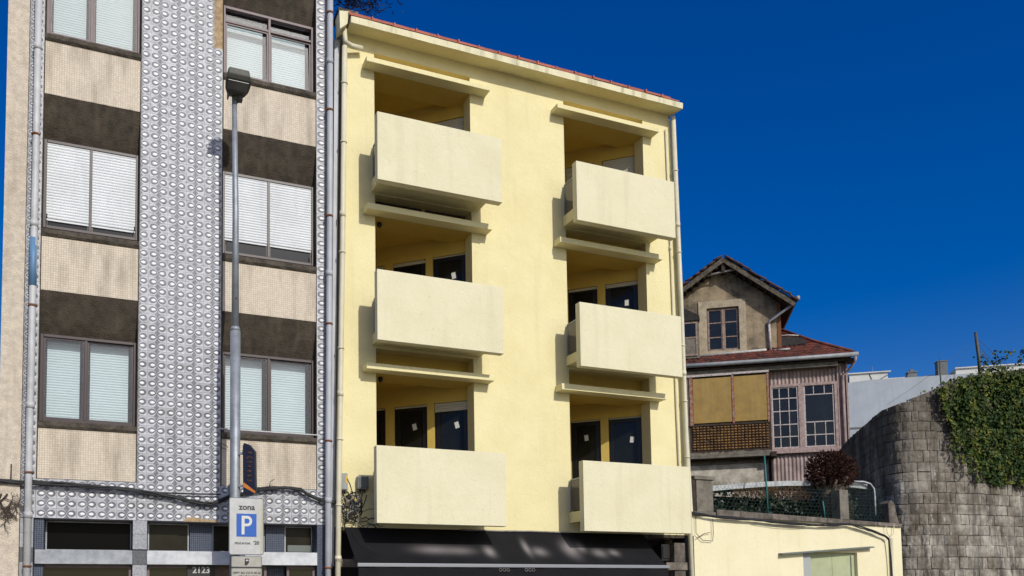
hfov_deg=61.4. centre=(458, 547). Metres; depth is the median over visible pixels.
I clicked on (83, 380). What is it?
window
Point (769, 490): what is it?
dry stems
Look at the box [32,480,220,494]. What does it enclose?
single cable
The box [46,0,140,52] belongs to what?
window
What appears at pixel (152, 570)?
shop door
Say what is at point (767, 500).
wire fence
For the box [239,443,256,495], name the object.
banner sign
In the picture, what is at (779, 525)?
thin wire
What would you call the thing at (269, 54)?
window
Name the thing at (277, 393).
window
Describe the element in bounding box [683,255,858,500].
old house
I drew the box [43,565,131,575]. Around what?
shop door
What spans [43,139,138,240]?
window
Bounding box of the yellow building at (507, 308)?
[331,7,693,575]
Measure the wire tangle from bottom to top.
0.855 m
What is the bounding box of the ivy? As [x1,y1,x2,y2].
[920,348,1023,486]
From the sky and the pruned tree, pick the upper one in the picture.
the sky
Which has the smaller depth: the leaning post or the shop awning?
the shop awning
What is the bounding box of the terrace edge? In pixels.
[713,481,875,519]
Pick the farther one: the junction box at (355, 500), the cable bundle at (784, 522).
the cable bundle at (784, 522)
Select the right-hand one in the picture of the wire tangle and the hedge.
the hedge
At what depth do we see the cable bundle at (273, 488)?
14.06 m
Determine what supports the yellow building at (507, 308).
on the ground
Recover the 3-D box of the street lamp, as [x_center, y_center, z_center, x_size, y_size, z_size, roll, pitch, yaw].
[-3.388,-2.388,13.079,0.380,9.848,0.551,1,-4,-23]
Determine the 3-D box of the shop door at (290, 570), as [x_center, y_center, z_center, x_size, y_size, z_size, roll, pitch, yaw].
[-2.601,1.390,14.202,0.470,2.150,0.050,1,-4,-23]
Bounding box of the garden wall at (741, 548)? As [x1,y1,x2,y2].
[691,475,902,575]
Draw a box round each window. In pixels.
[39,333,136,426]
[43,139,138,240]
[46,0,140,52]
[222,351,313,437]
[223,171,313,265]
[224,5,313,91]
[707,309,722,350]
[723,307,738,349]
[771,386,799,447]
[803,384,835,446]
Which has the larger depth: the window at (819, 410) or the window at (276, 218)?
the window at (819, 410)
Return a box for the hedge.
[713,490,862,519]
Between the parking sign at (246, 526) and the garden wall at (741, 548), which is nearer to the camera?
the parking sign at (246, 526)
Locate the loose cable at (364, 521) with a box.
[346,508,382,530]
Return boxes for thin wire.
[755,522,801,526]
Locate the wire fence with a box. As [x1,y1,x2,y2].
[713,455,885,520]
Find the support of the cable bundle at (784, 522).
attached to the garden wall at (741, 548)
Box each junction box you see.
[342,473,347,493]
[350,495,358,514]
[356,476,368,492]
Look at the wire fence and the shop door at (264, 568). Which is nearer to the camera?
the shop door at (264, 568)
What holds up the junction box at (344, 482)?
attached to the yellow building at (507, 308)
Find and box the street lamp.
[225,67,250,575]
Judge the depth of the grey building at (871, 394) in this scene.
47.70 m
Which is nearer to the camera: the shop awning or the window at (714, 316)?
the shop awning
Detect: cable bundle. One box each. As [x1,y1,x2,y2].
[0,479,229,505]
[240,486,335,503]
[692,512,892,575]
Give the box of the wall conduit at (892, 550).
[886,526,894,575]
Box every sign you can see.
[229,497,263,554]
[231,556,261,566]
[231,568,261,575]
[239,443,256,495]
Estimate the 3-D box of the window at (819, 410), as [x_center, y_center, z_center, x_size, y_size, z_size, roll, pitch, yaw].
[12.226,-4.459,29.101,0.960,2.140,0.050,-2,-4,13]
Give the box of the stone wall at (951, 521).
[826,368,1023,575]
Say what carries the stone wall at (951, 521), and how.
on the ground
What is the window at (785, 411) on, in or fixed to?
in the old house
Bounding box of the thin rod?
[939,357,941,385]
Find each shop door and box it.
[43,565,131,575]
[147,565,186,575]
[240,566,266,575]
[286,566,314,575]
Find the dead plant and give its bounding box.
[333,0,403,18]
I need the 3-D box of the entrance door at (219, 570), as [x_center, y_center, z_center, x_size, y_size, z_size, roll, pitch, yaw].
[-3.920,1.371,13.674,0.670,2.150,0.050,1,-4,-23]
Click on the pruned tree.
(843, 466)
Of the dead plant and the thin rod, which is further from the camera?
the thin rod
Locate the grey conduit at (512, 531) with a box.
[460,529,568,532]
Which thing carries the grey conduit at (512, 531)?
attached to the yellow building at (507, 308)
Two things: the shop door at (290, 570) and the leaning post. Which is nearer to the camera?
the shop door at (290, 570)
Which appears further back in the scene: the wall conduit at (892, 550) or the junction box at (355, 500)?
the wall conduit at (892, 550)
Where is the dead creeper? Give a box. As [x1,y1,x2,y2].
[0,492,23,532]
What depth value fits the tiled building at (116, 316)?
13.61 m
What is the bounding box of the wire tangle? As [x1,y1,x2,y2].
[341,478,366,526]
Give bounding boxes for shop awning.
[345,527,669,575]
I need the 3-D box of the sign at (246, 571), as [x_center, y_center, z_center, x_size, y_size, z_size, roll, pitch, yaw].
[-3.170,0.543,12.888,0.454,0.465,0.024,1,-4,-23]
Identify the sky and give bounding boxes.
[0,0,1023,377]
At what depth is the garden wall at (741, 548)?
18.25 m
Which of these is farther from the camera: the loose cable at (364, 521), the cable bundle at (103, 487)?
the loose cable at (364, 521)
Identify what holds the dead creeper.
attached to the tiled building at (116, 316)
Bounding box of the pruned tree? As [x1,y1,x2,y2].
[803,449,860,517]
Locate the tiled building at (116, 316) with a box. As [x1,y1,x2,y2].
[0,0,333,575]
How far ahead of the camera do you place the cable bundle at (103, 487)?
13.02 m
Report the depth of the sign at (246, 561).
12.90 m
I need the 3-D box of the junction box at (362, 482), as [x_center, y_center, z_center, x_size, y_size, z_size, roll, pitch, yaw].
[-1.618,-1.060,14.559,0.190,0.280,0.140,1,-4,-23]
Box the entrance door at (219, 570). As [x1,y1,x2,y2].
[215,566,228,575]
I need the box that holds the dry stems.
[732,482,814,502]
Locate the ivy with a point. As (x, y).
(974, 415)
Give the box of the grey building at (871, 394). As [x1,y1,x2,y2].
[847,360,1023,436]
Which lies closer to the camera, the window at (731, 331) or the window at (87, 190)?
the window at (87, 190)
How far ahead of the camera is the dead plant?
15.73 m

